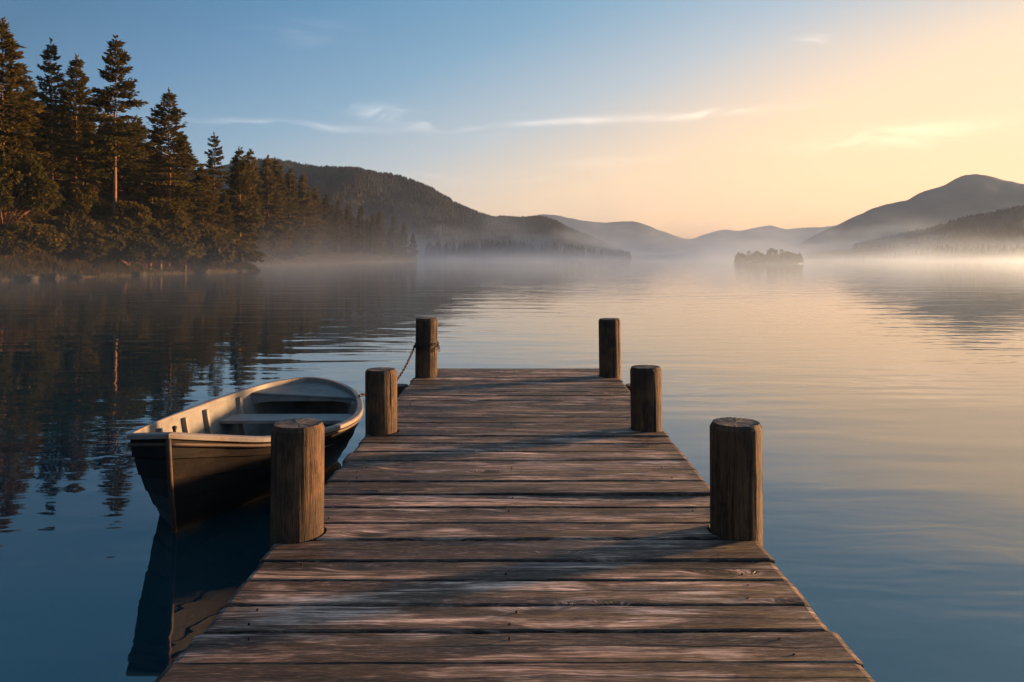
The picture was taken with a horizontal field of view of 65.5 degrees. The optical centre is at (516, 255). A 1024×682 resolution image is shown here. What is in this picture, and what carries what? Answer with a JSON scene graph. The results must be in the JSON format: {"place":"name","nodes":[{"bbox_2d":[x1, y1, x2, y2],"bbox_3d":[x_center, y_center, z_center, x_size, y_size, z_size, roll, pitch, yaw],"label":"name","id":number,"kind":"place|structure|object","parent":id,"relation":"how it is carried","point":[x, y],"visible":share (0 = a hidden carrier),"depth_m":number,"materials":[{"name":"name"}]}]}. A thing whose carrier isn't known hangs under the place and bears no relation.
{"place":"outdoors","nodes":[
{"label":"outdoors","id":0,"kind":"place"},
{"bbox_2d":[135,271,145,274],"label":"shore rock","id":1,"kind":"object","parent":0,"point":[140,273],"visible":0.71,"depth_m":71.70,"materials":[{"name":"grey stone"}]},
{"bbox_2d":[0,250,418,280],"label":"lake bank","id":2,"kind":"structure","parent":0,"point":[342,259],"depth_m":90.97,"materials":[{"name":"green plant"}]},
{"bbox_2d":[0,234,29,259],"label":"bank shrub","id":3,"kind":"object","parent":2,"relation":"on","point":[7,248],"visible":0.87,"depth_m":59.05,"materials":[{"name":"green plant"}]},
{"bbox_2d":[21,274,38,279],"bbox_3d":[-35.381,1.660,58.050,1.012,0.608,1.259,0,0,9],"label":"shore rock","id":4,"kind":"object","parent":2,"relation":"on","point":[30,277],"visible":0.72,"depth_m":57.65,"materials":[{"name":"grey stone"}]},
{"bbox_2d":[6,79,56,223],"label":"spruce tree","id":5,"kind":"object","parent":2,"relation":"on","point":[40,121],"visible":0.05,"depth_m":81.52,"materials":[{"name":"green plant"}]},
{"bbox_2d":[0,153,63,228],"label":"broadleaf tree","id":6,"kind":"object","parent":2,"relation":"on","point":[36,189],"visible":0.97,"depth_m":62.45,"materials":[{"name":"green plant"}]},
{"bbox_2d":[0,221,67,258],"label":"bank shrub","id":7,"kind":"object","parent":2,"relation":"on","point":[39,238],"visible":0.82,"depth_m":61.08,"materials":[{"name":"green plant"}]},
{"bbox_2d":[0,17,70,224],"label":"spruce tree","id":8,"kind":"object","parent":2,"relation":"on","point":[11,77],"visible":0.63,"depth_m":65.73,"materials":[{"name":"green plant"}]},
{"bbox_2d":[44,273,60,278],"bbox_3d":[-35.595,1.644,61.024,1.358,0.632,1.050,0,0,34],"label":"shore rock","id":9,"kind":"object","parent":2,"relation":"on","point":[53,276],"visible":0.65,"depth_m":60.64,"materials":[{"name":"grey stone"}]},
{"bbox_2d":[26,37,87,225],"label":"pine tree","id":10,"kind":"object","parent":2,"relation":"on","point":[58,143],"visible":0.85,"depth_m":69.76,"materials":[{"name":"green plant"}]},
{"bbox_2d":[45,224,82,254],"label":"bank shrub","id":11,"kind":"object","parent":2,"relation":"on","point":[70,234],"visible":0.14,"depth_m":65.59,"materials":[{"name":"green plant"}]},
{"bbox_2d":[38,54,112,224],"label":"spruce tree","id":12,"kind":"object","parent":2,"relation":"on","point":[81,94],"visible":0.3,"depth_m":77.55,"materials":[{"name":"green plant"}]},
{"bbox_2d":[46,181,109,224],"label":"broadleaf tree","id":13,"kind":"object","parent":2,"relation":"on","point":[84,200],"visible":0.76,"depth_m":70.49,"materials":[{"name":"green plant"}]},
{"bbox_2d":[74,274,85,277],"bbox_3d":[-34.842,1.638,63.502,0.862,0.386,0.691,0,0,-7],"label":"shore rock","id":14,"kind":"object","parent":2,"relation":"on","point":[79,276],"visible":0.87,"depth_m":63.29,"materials":[{"name":"grey stone"}]},
{"bbox_2d":[59,233,109,262],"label":"bank shrub","id":15,"kind":"object","parent":2,"relation":"on","point":[86,250],"visible":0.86,"depth_m":65.95,"materials":[{"name":"green plant"}]},
{"bbox_2d":[52,216,141,260],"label":"bank shrub","id":16,"kind":"object","parent":2,"relation":"on","point":[104,235],"visible":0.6,"depth_m":68.36,"materials":[{"name":"green plant"}]},
{"bbox_2d":[74,35,149,259],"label":"pine tree","id":17,"kind":"object","parent":2,"relation":"on","point":[103,98],"visible":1,"depth_m":71.52,"materials":[{"name":"green plant"}]},
{"bbox_2d":[102,199,157,260],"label":"broadleaf tree","id":18,"kind":"object","parent":2,"relation":"on","point":[138,214],"visible":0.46,"depth_m":72.36,"materials":[{"name":"green plant"}]},
{"bbox_2d":[102,115,165,214],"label":"spruce tree","id":19,"kind":"object","parent":2,"relation":"on","point":[138,147],"visible":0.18,"depth_m":85.21,"materials":[{"name":"green plant"}]},
{"bbox_2d":[104,225,170,267],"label":"bank shrub","id":20,"kind":"object","parent":2,"relation":"on","point":[145,245],"visible":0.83,"depth_m":70.80,"materials":[{"name":"green plant"}]},
{"bbox_2d":[118,220,206,268],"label":"bank shrub","id":21,"kind":"object","parent":2,"relation":"on","point":[180,239],"visible":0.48,"depth_m":74.72,"materials":[{"name":"green plant"}]},
{"bbox_2d":[138,195,189,269],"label":"broadleaf tree","id":22,"kind":"object","parent":2,"relation":"on","point":[176,215],"visible":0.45,"depth_m":76.06,"materials":[{"name":"green plant"}]},
{"bbox_2d":[121,87,215,266],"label":"pine tree","id":23,"kind":"object","parent":2,"relation":"on","point":[174,117],"visible":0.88,"depth_m":78.34,"materials":[{"name":"green plant"}]},
{"bbox_2d":[170,131,216,224],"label":"spruce tree","id":24,"kind":"object","parent":2,"relation":"on","point":[185,136],"visible":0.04,"depth_m":95.70,"materials":[{"name":"green plant"}]},
{"bbox_2d":[158,216,233,272],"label":"bank shrub","id":25,"kind":"object","parent":2,"relation":"on","point":[216,241],"visible":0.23,"depth_m":80.19,"materials":[{"name":"green plant"}]},
{"bbox_2d":[0,99,404,257],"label":"forest interior","id":26,"kind":"object","parent":2,"relation":"on","point":[101,194],"visible":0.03,"depth_m":91.72,"materials":[{"name":"green plant"}]},
{"bbox_2d":[201,268,210,272],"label":"shore rock","id":27,"kind":"object","parent":2,"relation":"on","point":[205,270],"visible":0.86,"depth_m":82.63,"materials":[{"name":"grey stone"}]},
{"bbox_2d":[184,163,240,268],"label":"spruce tree","id":28,"kind":"object","parent":2,"relation":"on","point":[202,178],"visible":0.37,"depth_m":85.63,"materials":[{"name":"green plant"}]},
{"bbox_2d":[194,132,236,224],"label":"pine tree","id":29,"kind":"object","parent":2,"relation":"on","point":[212,161],"visible":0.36,"depth_m":99.85,"materials":[{"name":"green plant"}]},
{"bbox_2d":[179,226,257,268],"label":"bank shrub","id":30,"kind":"object","parent":2,"relation":"on","point":[237,247],"visible":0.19,"depth_m":83.40,"materials":[{"name":"green plant"}]},
{"bbox_2d":[213,189,244,267],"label":"spruce tree","id":31,"kind":"object","parent":2,"relation":"on","point":[224,210],"visible":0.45,"depth_m":87.83,"materials":[{"name":"green plant"}]},
{"bbox_2d":[216,145,265,261],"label":"fir tree","id":32,"kind":"object","parent":2,"relation":"on","point":[242,191],"visible":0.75,"depth_m":92.36,"materials":[{"name":"green plant"}]},
{"bbox_2d":[232,241,262,268],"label":"bank shrub","id":33,"kind":"object","parent":2,"relation":"on","point":[253,246],"visible":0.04,"depth_m":89.03,"materials":[{"name":"green plant"}]},
{"bbox_2d":[234,148,273,263],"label":"fir tree","id":34,"kind":"object","parent":2,"relation":"on","point":[254,176],"visible":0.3,"depth_m":139.99,"materials":[{"name":"green plant"}]},
{"bbox_2d":[253,155,299,259],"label":"fir tree","id":35,"kind":"object","parent":2,"relation":"on","point":[273,226],"visible":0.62,"depth_m":150.11,"materials":[{"name":"green plant"}]},
{"bbox_2d":[261,157,302,259],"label":"fir tree","id":36,"kind":"object","parent":2,"relation":"on","point":[281,186],"visible":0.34,"depth_m":153.94,"materials":[{"name":"green plant"}]},
{"bbox_2d":[279,168,311,259],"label":"fir tree","id":37,"kind":"object","parent":2,"relation":"on","point":[293,204],"visible":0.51,"depth_m":162.19,"materials":[{"name":"green plant"}]},
{"bbox_2d":[291,172,327,256],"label":"fir tree","id":38,"kind":"object","parent":2,"relation":"on","point":[306,201],"visible":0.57,"depth_m":175.12,"materials":[{"name":"green plant"}]},
{"bbox_2d":[306,186,331,253],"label":"fir tree","id":39,"kind":"object","parent":2,"relation":"on","point":[316,198],"visible":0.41,"depth_m":184.21,"materials":[{"name":"green plant"}]},
{"bbox_2d":[321,194,338,252],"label":"fir tree","id":40,"kind":"object","parent":2,"relation":"on","point":[330,229],"visible":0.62,"depth_m":191.77,"materials":[{"name":"green plant"}]},
{"bbox_2d":[330,198,352,253],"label":"fir tree","id":41,"kind":"object","parent":2,"relation":"on","point":[343,239],"visible":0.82,"depth_m":202.54,"materials":[{"name":"green plant"}]},
{"bbox_2d":[339,203,360,253],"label":"fir tree","id":42,"kind":"object","parent":2,"relation":"on","point":[349,219],"visible":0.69,"depth_m":209.84,"materials":[{"name":"green plant"}]},
{"bbox_2d":[353,205,369,253],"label":"fir tree","id":43,"kind":"object","parent":2,"relation":"on","point":[360,235],"visible":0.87,"depth_m":218.63,"materials":[{"name":"green plant"}]},
{"bbox_2d":[365,214,383,254],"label":"fir tree","id":44,"kind":"object","parent":2,"relation":"on","point":[373,247],"visible":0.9,"depth_m":230.00,"materials":[{"name":"plant"}]},
{"bbox_2d":[371,212,389,255],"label":"fir tree","id":45,"kind":"object","parent":2,"relation":"on","point":[381,235],"visible":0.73,"depth_m":236.40,"materials":[{"name":"plant"}]},
{"bbox_2d":[385,216,402,257],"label":"fir tree","id":46,"kind":"object","parent":2,"relation":"on","point":[391,242],"visible":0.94,"depth_m":248.97,"materials":[{"name":"plant"}]},
{"bbox_2d":[396,223,412,256],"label":"fir tree","id":47,"kind":"object","parent":2,"relation":"on","point":[403,249],"visible":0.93,"depth_m":260.27,"materials":[{"name":"grey plant"}]},
{"bbox_2d":[408,232,418,256],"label":"fir tree","id":48,"kind":"object","parent":2,"relation":"on","point":[413,241],"visible":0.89,"depth_m":270.76,"materials":[{"name":"grey plant"}]},
{"bbox_2d":[185,164,634,258],"bbox_3d":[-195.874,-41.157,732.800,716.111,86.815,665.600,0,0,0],"label":"wooded hill","id":49,"kind":"structure","parent":0,"point":[421,243],"depth_m":462.06,"materials":[{"name":"green plant"}]},
{"bbox_2d":[228,157,631,258],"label":"hill forest","id":50,"kind":"object","parent":49,"relation":"on","point":[511,237],"visible":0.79,"depth_m":536.13,"materials":[{"name":"green plant"}]},
{"bbox_2d":[0,256,1023,681],"bbox_3d":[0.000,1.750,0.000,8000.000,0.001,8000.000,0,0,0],"label":"lake water","id":51,"kind":"structure","parent":0,"point":[880,402],"depth_m":9.69,"materials":[{"name":"teal liquid"}]},
{"bbox_2d":[127,377,362,532],"bbox_3d":[-1.873,1.399,6.164,1.284,0.781,3.069,0,0,0],"label":"rowing boat","id":52,"kind":"object","parent":51,"relation":"on","point":[202,461],"visible":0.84,"depth_m":5.34,"materials":[{"name":"paint"}]},
{"bbox_2d":[154,317,874,681],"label":"wooden pier","id":53,"kind":"structure","parent":51,"relation":"in","point":[516,525],"depth_m":3.50,"materials":[{"name":"brown wood"}]},
{"bbox_2d":[350,342,439,413],"bbox_3d":[-1.142,1.198,7.780,0.312,0.568,1.913,0,0,13],"label":"mooring chain","id":54,"kind":"object","parent":53,"relation":"hanging from","point":[406,364],"visible":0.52,"depth_m":8.32,"materials":[{"name":"metal"}]},
{"bbox_2d":[0,0,1023,238],"label":"sky","id":55,"kind":"structure","parent":0,"point":[686,119],"materials":[{"name":"blue"}]},
{"bbox_2d":[537,214,735,255],"bbox_3d":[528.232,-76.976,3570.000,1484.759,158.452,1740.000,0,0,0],"label":"pale ridge","id":56,"kind":"structure","parent":0,"point":[634,238],"depth_m":2874.01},
{"bbox_2d":[687,225,835,254],"bbox_3d":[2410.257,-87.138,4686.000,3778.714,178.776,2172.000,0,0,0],"label":"farthest range","id":57,"kind":"structure","parent":0,"point":[763,239],"depth_m":3780.51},
{"bbox_2d":[734,262,798,263],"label":"islet ground","id":58,"kind":"structure","parent":0,"point":[764,263],"depth_m":172.14,"materials":[{"name":"soil"}]},
{"bbox_2d":[735,254,746,262],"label":"islet tree","id":59,"kind":"object","parent":58,"relation":"on","point":[741,258],"visible":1,"depth_m":173.23,"materials":[{"name":"plant"}]},
{"bbox_2d":[734,252,803,262],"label":"islet undergrowth","id":60,"kind":"object","parent":58,"relation":"on","point":[788,257],"visible":0.91,"depth_m":172.40,"materials":[{"name":"green plant"}]},
{"bbox_2d":[767,248,777,259],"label":"islet tree","id":61,"kind":"object","parent":58,"relation":"on","point":[770,251],"visible":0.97,"depth_m":173.47,"materials":[{"name":"plant"}]},
{"bbox_2d":[786,174,1023,253],"bbox_3d":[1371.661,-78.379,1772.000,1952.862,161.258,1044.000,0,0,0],"label":"blue mountain","id":62,"kind":"structure","parent":0,"point":[963,195],"depth_m":1436.15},
{"bbox_2d":[801,240,1023,259],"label":"shore","id":63,"kind":"structure","parent":0,"point":[869,252],"depth_m":398.10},
{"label":"dark wooded slope","id":64,"kind":"structure","parent":0,"visible":0},
{"bbox_2d":[844,205,1023,259],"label":"slope forest","id":65,"kind":"object","parent":64,"relation":"on","point":[1007,224],"visible":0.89,"depth_m":441.69,"materials":[{"name":"green plant"}]}
]}

